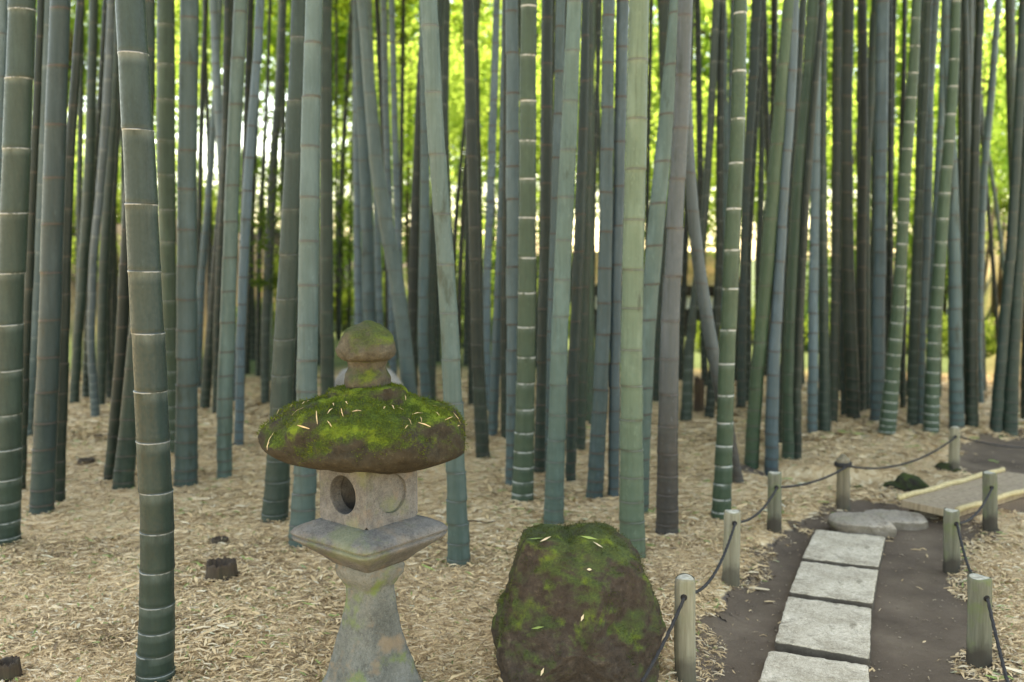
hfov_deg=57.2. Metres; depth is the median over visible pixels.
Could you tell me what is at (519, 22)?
bamboo culm
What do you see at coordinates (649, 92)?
bamboo culm
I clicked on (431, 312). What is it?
bamboo culm
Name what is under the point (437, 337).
bamboo culm
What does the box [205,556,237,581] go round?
bamboo stump
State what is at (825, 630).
paving slab
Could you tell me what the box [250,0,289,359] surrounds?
bamboo culm
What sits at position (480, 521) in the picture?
fallen twig
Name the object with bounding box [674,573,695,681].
fence post
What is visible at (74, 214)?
shrub
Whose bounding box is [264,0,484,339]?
bamboo culm
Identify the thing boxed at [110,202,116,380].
bamboo culm
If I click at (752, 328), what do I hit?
shrub
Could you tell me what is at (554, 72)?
bamboo culm
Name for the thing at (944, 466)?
mossy stone
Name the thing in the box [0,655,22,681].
bamboo stump
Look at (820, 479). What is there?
rope
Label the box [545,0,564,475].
bamboo culm
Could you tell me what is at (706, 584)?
rope
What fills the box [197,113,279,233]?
young tree
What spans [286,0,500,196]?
broadleaf tree
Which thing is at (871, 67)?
bamboo culm
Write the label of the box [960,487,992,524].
rope
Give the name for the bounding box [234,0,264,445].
bamboo culm
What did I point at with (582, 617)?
fallen leaves
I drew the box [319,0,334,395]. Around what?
bamboo culm
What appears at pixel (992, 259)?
bamboo culm
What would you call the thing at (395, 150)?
bamboo culm
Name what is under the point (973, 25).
bamboo culm
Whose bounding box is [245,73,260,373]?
bamboo culm
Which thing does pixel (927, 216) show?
bamboo culm
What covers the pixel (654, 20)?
broadleaf tree
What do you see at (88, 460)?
bamboo stump
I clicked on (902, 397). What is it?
bamboo culm
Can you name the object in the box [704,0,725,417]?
bamboo culm
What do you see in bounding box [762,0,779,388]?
bamboo culm
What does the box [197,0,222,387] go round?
bamboo culm
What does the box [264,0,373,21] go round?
bamboo culm
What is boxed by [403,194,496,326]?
young tree
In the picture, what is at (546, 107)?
bamboo culm
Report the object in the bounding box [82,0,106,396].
bamboo culm
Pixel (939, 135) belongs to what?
bamboo culm
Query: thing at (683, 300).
bamboo culm
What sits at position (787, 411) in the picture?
bamboo culm
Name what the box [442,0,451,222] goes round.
bamboo culm
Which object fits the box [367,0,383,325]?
bamboo culm
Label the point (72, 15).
broadleaf tree
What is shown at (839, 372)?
bamboo culm
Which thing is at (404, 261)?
young tree
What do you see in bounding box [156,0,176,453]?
bamboo culm
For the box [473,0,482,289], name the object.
bamboo culm
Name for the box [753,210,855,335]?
young tree
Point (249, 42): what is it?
bamboo culm
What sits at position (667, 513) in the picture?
bamboo culm
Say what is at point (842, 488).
fence post
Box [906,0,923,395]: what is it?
bamboo culm
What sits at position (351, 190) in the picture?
bamboo culm
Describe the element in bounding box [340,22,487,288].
young tree
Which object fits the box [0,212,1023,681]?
ground
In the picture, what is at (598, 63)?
bamboo culm
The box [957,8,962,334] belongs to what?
bamboo culm
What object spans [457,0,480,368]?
bamboo culm
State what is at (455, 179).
young tree
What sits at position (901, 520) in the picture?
stepping stone
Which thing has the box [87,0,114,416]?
bamboo culm
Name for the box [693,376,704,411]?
bamboo stump
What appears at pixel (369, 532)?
stone lantern
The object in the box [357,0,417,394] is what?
bamboo culm
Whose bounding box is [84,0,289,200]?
broadleaf tree
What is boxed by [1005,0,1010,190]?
bamboo culm
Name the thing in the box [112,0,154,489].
bamboo culm
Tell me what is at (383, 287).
shrub
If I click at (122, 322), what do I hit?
bamboo culm
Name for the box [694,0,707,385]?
bamboo culm
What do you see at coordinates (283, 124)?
bamboo culm
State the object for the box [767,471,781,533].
fence post
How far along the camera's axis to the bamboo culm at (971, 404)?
8.52 m
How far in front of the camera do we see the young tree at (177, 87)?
21.37 m
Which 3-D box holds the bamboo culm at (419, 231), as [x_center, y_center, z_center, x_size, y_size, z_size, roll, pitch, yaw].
[-0.920,-7.540,14.594,7.774,15.634,8.730,0,5,0]
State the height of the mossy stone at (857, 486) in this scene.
0.198 m
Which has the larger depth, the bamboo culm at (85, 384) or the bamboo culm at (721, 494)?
the bamboo culm at (85, 384)
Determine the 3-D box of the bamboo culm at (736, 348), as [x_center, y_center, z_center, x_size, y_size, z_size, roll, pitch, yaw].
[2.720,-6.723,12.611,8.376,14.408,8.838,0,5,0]
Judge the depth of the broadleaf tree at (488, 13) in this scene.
25.93 m
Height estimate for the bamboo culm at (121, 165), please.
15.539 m
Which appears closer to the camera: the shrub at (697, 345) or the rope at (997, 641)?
the rope at (997, 641)
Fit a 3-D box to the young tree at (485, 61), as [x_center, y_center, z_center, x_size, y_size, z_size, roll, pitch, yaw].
[-0.430,-3.562,21.780,3.214,8.134,2.067,0,5,0]
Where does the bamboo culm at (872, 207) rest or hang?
on the ground
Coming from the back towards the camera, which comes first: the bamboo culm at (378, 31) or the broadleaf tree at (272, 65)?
the broadleaf tree at (272, 65)
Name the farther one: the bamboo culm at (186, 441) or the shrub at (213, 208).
the shrub at (213, 208)
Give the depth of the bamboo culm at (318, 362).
13.77 m
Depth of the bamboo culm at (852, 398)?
8.98 m
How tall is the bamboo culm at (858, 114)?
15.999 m
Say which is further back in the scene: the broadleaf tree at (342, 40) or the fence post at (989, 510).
the broadleaf tree at (342, 40)
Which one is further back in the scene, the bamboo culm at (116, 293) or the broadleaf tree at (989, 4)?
the broadleaf tree at (989, 4)
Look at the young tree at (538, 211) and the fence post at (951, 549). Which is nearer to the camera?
the fence post at (951, 549)
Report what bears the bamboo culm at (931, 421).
on the ground
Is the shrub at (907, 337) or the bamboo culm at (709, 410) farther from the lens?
the shrub at (907, 337)
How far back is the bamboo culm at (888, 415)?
8.18 m
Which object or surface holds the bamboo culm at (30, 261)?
on the ground
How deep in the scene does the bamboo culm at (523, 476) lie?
6.03 m
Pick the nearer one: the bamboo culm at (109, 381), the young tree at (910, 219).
the bamboo culm at (109, 381)
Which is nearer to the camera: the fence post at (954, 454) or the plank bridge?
the plank bridge
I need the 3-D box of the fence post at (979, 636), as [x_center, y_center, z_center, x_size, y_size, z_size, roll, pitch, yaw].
[1.877,1.162,3.766,0.108,0.455,0.098,0,5,0]
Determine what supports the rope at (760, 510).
attached to the fence post at (731, 570)
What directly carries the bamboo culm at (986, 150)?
on the ground
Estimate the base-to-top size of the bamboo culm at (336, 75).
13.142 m
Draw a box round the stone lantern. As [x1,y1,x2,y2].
[255,320,472,681]
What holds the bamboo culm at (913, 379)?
on the ground
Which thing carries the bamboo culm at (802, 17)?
on the ground
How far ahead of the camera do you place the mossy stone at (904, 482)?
6.60 m
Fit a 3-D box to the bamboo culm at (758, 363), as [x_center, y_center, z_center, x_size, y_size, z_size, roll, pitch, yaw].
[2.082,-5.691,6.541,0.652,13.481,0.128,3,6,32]
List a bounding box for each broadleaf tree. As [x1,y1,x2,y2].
[32,0,221,185]
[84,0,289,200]
[155,0,479,218]
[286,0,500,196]
[375,0,658,227]
[479,0,748,195]
[597,0,869,326]
[657,0,940,301]
[827,0,1018,222]
[939,0,1018,59]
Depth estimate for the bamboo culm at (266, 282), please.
10.06 m
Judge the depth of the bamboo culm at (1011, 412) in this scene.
8.41 m
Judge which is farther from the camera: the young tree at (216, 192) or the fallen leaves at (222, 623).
the young tree at (216, 192)
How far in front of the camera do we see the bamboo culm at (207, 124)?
13.71 m
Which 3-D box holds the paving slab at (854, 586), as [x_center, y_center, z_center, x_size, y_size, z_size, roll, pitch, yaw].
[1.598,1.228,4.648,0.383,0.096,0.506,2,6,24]
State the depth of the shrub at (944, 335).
14.85 m
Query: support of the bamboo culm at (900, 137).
on the ground
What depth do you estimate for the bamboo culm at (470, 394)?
10.13 m
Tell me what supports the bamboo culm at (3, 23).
on the ground
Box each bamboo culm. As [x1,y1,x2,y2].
[0,0,7,190]
[0,0,35,545]
[22,0,44,488]
[27,0,49,435]
[28,0,70,514]
[55,0,84,501]
[69,0,98,402]
[75,5,84,303]
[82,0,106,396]
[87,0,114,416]
[96,14,118,404]
[103,185,129,479]
[106,91,120,399]
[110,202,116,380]
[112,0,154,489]
[114,203,117,359]
[115,0,175,681]
[120,130,129,317]
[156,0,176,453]
[173,0,198,486]
[197,0,207,279]
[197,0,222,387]
[199,0,233,407]
[202,0,277,309]
[209,0,235,400]
[212,0,230,412]
[216,0,246,478]
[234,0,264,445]
[238,0,286,403]
[239,0,253,249]
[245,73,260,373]
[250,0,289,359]
[251,0,271,375]
[260,0,305,522]
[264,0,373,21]
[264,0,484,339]
[264,0,491,327]
[266,0,491,325]
[269,0,279,380]
[280,31,285,228]
[288,0,322,547]
[293,299,297,402]
[317,230,320,364]
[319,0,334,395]
[332,0,362,320]
[332,0,415,357]
[338,5,419,360]
[352,0,376,322]
[352,7,361,324]
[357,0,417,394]
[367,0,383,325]
[374,0,388,362]
[380,0,396,374]
[389,0,402,380]
[407,47,420,392]
[417,0,430,399]
[420,0,469,567]
[428,0,443,400]
[435,0,492,361]
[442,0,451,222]
[451,5,483,282]
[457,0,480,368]
[463,0,490,458]
[463,185,468,364]
[468,237,472,404]
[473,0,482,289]
[483,0,499,411]
[488,0,502,435]
[500,0,506,437]
[505,0,519,485]
[511,0,536,502]
[518,0,520,125]
[534,0,552,472]
[535,220,537,366]
[543,0,581,524]
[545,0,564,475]
[552,0,555,141]
[553,16,571,299]
[564,0,566,53]
[565,0,589,481]
[576,0,593,449]
[585,0,614,498]
[586,0,595,423]
[593,0,601,334]
[595,0,600,207]
[607,0,628,496]
[619,0,648,558]
[642,0,677,513]
[644,0,652,263]
[652,0,668,400]
[655,0,692,534]
[657,0,666,233]
[679,0,693,380]
[680,0,719,420]
[685,87,743,483]
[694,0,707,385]
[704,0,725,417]
[710,0,746,519]
[721,0,727,312]
[728,0,733,168]
[734,283,738,381]
[736,0,761,407]
[744,0,793,468]
[746,0,764,400]
[754,44,764,325]
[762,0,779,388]
[764,0,777,376]
[764,0,798,475]
[778,0,806,442]
[781,0,818,459]
[793,0,825,459]
[802,327,804,384]
[807,61,820,432]
[818,0,830,431]
[829,0,841,422]
[830,0,834,306]
[839,0,845,414]
[839,354,839,390]
[841,0,860,418]
[855,0,859,288]
[856,0,867,411]
[866,0,875,408]
[869,0,888,420]
[870,96,874,333]
[878,0,920,435]
[885,0,896,367]
[887,0,893,347]
[897,0,907,393]
[899,0,906,407]
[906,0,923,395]
[907,0,932,425]
[918,0,939,425]
[923,0,960,432]
[927,0,944,332]
[940,113,944,396]
[943,0,964,428]
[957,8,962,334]
[961,0,970,409]
[964,0,984,427]
[968,0,986,390]
[969,0,972,120]
[973,0,974,55]
[974,0,998,346]
[974,29,1004,274]
[978,0,1000,402]
[989,0,1023,432]
[1003,126,1023,435]
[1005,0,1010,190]
[1008,0,1015,147]
[1020,310,1023,418]
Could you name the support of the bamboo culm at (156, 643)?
on the ground
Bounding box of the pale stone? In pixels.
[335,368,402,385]
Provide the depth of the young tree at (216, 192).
22.67 m
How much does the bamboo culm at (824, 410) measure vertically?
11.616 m
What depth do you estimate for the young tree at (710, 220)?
23.62 m
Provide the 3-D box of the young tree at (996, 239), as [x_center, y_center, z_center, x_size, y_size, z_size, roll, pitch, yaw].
[10.571,-2.707,22.703,3.836,4.879,2.481,1,5,15]
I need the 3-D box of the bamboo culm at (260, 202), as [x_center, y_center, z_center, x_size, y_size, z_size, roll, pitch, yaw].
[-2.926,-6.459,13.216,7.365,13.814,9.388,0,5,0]
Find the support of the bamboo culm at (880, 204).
on the ground
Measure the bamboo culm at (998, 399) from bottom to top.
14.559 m
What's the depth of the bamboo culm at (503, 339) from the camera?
8.07 m
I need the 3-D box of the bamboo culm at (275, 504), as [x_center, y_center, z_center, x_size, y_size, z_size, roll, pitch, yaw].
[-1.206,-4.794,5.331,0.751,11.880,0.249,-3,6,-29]
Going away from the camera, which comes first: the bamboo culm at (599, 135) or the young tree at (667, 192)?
the bamboo culm at (599, 135)
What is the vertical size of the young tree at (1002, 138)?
7.706 m
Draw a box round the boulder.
[487,520,665,681]
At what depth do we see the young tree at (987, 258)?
16.83 m
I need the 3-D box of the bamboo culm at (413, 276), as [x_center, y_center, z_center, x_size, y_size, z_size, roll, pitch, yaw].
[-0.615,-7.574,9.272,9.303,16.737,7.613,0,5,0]
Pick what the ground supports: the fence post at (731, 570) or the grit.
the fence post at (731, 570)
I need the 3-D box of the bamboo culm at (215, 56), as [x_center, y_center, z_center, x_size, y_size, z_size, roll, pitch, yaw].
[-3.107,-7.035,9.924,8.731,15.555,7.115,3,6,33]
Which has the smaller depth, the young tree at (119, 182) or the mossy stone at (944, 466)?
the mossy stone at (944, 466)
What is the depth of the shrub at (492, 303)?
16.82 m
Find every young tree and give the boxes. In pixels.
[67,109,120,216]
[74,120,204,206]
[97,22,211,172]
[155,140,217,221]
[176,181,265,233]
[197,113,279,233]
[258,105,411,323]
[333,158,430,301]
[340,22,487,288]
[392,110,498,276]
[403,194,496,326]
[449,6,540,305]
[483,148,598,277]
[536,32,658,194]
[596,138,715,252]
[625,71,764,323]
[694,57,830,309]
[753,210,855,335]
[808,82,914,249]
[828,131,988,304]
[893,138,1008,320]
[895,3,1017,203]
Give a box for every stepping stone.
[827,512,896,538]
[864,509,928,529]
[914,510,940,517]
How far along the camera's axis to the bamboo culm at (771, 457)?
7.06 m
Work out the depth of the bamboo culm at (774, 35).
12.05 m
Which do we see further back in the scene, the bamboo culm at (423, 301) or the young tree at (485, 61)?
the young tree at (485, 61)
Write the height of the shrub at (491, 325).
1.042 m
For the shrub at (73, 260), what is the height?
1.006 m
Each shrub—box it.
[71,233,120,281]
[72,184,101,234]
[101,188,120,223]
[176,179,239,244]
[235,297,275,338]
[261,245,336,305]
[333,283,354,329]
[350,273,407,327]
[456,262,493,345]
[491,309,492,343]
[538,272,570,338]
[694,319,720,351]
[751,303,754,343]
[804,314,829,350]
[906,312,908,352]
[926,311,947,356]
[985,313,995,357]
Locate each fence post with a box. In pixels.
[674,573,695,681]
[721,509,740,587]
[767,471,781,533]
[834,454,851,511]
[943,508,960,573]
[948,426,959,469]
[965,572,992,668]
[982,470,997,531]
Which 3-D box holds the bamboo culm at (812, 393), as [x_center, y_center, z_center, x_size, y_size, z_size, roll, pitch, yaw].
[2.321,-6.118,7.934,3.735,14.062,4.231,0,5,0]
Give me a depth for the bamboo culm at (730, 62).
11.22 m
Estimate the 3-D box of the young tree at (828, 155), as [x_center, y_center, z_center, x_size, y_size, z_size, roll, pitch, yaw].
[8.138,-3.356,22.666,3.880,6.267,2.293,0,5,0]
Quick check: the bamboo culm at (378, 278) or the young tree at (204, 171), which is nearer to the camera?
the bamboo culm at (378, 278)
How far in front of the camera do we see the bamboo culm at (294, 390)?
8.63 m
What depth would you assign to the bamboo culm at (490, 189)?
9.50 m
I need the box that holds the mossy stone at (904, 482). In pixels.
[880,472,928,491]
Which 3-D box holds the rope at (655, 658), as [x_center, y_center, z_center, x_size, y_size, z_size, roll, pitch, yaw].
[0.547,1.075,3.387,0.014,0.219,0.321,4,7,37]
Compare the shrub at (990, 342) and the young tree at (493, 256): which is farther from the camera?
the young tree at (493, 256)
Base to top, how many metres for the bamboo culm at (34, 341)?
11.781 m
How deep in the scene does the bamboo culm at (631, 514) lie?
4.82 m
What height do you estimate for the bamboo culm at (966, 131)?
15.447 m
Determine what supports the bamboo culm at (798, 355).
on the ground
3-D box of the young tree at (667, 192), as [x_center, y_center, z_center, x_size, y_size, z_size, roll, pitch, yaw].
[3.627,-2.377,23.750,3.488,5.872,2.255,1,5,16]
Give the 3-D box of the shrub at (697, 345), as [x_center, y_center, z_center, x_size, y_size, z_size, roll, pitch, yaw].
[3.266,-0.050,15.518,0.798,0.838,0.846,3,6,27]
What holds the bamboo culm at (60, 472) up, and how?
on the ground
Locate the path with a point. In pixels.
(735, 629)
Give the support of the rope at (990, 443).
attached to the fence post at (954, 454)
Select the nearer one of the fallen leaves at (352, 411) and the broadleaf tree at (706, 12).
the fallen leaves at (352, 411)
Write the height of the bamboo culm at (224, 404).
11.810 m
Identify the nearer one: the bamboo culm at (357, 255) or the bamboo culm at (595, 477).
the bamboo culm at (595, 477)
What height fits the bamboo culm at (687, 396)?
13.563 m
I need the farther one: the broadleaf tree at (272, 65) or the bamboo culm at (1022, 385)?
the broadleaf tree at (272, 65)
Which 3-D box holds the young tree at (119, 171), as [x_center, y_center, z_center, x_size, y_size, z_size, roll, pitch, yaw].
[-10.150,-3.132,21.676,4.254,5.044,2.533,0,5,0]
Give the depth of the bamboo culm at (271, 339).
11.99 m
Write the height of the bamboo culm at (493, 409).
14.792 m
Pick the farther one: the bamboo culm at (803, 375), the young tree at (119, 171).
the young tree at (119, 171)
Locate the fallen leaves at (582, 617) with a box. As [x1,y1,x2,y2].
[530,536,601,674]
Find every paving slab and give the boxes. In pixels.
[759,651,869,681]
[775,597,871,667]
[789,561,878,611]
[802,530,885,570]
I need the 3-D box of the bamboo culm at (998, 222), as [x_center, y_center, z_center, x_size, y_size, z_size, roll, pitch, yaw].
[6.196,-7.801,13.296,8.411,15.727,8.036,0,5,0]
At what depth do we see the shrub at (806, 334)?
15.86 m
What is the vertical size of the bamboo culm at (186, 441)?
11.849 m
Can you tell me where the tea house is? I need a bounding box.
[568,251,714,337]
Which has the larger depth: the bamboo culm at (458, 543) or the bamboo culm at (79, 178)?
the bamboo culm at (79, 178)
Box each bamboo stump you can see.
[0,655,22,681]
[77,457,95,464]
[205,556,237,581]
[210,535,229,544]
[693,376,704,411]
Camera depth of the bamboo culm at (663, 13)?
10.24 m
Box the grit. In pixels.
[696,450,1014,681]
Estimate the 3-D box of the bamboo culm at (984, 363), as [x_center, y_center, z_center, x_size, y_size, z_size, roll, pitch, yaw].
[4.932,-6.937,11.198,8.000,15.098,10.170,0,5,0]
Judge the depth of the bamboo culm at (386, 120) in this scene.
12.06 m
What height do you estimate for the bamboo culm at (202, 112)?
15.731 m
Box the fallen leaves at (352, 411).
[267,396,460,446]
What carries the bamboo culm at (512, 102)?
on the ground
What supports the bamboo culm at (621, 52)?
on the ground
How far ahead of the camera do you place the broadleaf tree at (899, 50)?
25.94 m
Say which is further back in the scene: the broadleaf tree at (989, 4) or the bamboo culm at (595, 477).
the broadleaf tree at (989, 4)
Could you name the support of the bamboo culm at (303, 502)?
on the ground
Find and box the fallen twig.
[468,520,494,522]
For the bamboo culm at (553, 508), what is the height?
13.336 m
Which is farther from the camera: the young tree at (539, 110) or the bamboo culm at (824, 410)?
the young tree at (539, 110)
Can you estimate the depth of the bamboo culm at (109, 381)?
10.38 m
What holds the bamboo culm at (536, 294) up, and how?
on the ground
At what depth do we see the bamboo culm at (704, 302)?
6.39 m
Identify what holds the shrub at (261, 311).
on the ground
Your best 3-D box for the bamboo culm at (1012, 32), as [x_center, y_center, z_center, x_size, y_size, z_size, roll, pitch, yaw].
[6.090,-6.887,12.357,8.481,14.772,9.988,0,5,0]
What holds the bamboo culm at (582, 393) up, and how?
on the ground
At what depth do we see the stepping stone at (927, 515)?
5.87 m
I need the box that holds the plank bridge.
[896,467,1023,521]
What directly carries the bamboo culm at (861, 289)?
on the ground
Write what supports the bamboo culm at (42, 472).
on the ground
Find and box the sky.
[82,0,1018,258]
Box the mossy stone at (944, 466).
[934,462,962,473]
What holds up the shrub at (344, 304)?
on the ground
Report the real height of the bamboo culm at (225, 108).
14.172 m
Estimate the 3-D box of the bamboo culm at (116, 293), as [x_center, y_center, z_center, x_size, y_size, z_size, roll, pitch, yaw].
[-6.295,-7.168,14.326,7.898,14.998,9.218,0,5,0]
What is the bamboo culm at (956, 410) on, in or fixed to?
on the ground
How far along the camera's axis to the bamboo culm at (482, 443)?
7.29 m
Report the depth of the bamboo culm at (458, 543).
4.67 m
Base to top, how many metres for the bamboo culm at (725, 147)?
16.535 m
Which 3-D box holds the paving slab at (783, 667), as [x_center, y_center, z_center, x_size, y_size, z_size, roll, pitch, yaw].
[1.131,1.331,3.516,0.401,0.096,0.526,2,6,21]
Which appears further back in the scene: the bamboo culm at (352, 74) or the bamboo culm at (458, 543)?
the bamboo culm at (352, 74)
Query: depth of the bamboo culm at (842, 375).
9.31 m
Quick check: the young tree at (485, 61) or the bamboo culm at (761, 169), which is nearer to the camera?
the bamboo culm at (761, 169)
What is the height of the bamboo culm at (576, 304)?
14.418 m
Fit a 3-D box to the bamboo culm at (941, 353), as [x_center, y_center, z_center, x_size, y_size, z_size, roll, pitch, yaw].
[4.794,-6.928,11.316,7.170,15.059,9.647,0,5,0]
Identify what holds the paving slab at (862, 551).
on the path
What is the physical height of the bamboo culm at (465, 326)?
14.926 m
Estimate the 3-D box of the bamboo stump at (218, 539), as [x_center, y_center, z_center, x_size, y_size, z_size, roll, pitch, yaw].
[-1.633,1.128,5.253,0.116,0.058,0.092,0,5,0]
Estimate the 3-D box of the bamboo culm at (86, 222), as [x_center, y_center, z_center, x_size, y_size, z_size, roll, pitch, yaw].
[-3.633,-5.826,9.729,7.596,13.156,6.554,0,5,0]
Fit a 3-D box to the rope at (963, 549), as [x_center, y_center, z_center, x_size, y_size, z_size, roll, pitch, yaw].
[2.080,0.996,4.270,0.015,0.092,1.173,2,6,20]
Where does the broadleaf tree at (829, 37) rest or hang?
on the ground
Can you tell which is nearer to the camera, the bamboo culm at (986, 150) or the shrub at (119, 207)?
the bamboo culm at (986, 150)
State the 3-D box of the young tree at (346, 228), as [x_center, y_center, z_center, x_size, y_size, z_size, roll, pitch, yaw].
[-3.853,-2.803,21.854,3.748,5.249,2.414,0,5,0]
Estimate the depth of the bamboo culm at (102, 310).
9.99 m
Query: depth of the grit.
4.29 m
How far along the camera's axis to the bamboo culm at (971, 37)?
10.57 m
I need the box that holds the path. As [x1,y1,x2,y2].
[696,429,1023,681]
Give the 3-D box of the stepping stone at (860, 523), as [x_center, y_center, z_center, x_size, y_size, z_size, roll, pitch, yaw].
[2.077,1.129,5.584,0.388,0.172,0.279,0,5,0]
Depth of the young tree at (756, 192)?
22.61 m
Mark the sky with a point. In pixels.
(270, 102)
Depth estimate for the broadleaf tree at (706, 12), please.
26.74 m
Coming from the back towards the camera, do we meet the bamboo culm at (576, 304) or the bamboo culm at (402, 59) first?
the bamboo culm at (402, 59)
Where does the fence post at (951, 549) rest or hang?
on the ground
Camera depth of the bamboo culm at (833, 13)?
9.94 m
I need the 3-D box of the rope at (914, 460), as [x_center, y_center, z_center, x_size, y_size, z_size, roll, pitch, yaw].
[2.715,0.796,6.463,1.535,0.108,0.016,-5,7,-41]
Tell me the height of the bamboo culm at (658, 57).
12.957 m
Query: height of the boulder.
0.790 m
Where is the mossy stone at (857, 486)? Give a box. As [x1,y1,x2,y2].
[850,485,865,488]
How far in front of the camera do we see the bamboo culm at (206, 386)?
9.81 m
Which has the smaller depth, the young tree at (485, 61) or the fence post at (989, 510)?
the fence post at (989, 510)
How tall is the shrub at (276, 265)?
2.032 m
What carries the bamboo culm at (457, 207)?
on the ground
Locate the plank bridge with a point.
(965, 498)
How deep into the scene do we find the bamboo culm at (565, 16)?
12.56 m
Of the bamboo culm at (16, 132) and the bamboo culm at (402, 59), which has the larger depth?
the bamboo culm at (402, 59)
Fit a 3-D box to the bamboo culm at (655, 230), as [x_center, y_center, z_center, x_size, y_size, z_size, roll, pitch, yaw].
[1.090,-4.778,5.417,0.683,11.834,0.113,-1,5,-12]
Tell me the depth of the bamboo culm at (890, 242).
9.60 m
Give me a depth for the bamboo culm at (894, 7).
10.75 m
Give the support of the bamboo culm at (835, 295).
on the ground
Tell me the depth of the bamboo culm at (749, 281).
10.13 m
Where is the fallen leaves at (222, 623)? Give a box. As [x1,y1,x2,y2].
[0,373,1023,681]
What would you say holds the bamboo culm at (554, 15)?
on the ground
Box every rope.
[640,597,684,681]
[696,523,735,593]
[741,487,777,522]
[780,467,845,487]
[850,436,955,468]
[956,523,971,572]
[960,436,1023,447]
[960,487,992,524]
[986,598,1008,681]
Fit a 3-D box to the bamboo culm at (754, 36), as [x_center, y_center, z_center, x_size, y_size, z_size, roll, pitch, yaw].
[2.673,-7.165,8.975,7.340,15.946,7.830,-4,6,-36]
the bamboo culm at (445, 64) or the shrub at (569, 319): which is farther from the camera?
the shrub at (569, 319)
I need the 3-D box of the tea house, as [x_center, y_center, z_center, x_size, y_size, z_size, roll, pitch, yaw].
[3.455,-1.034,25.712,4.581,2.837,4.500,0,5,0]

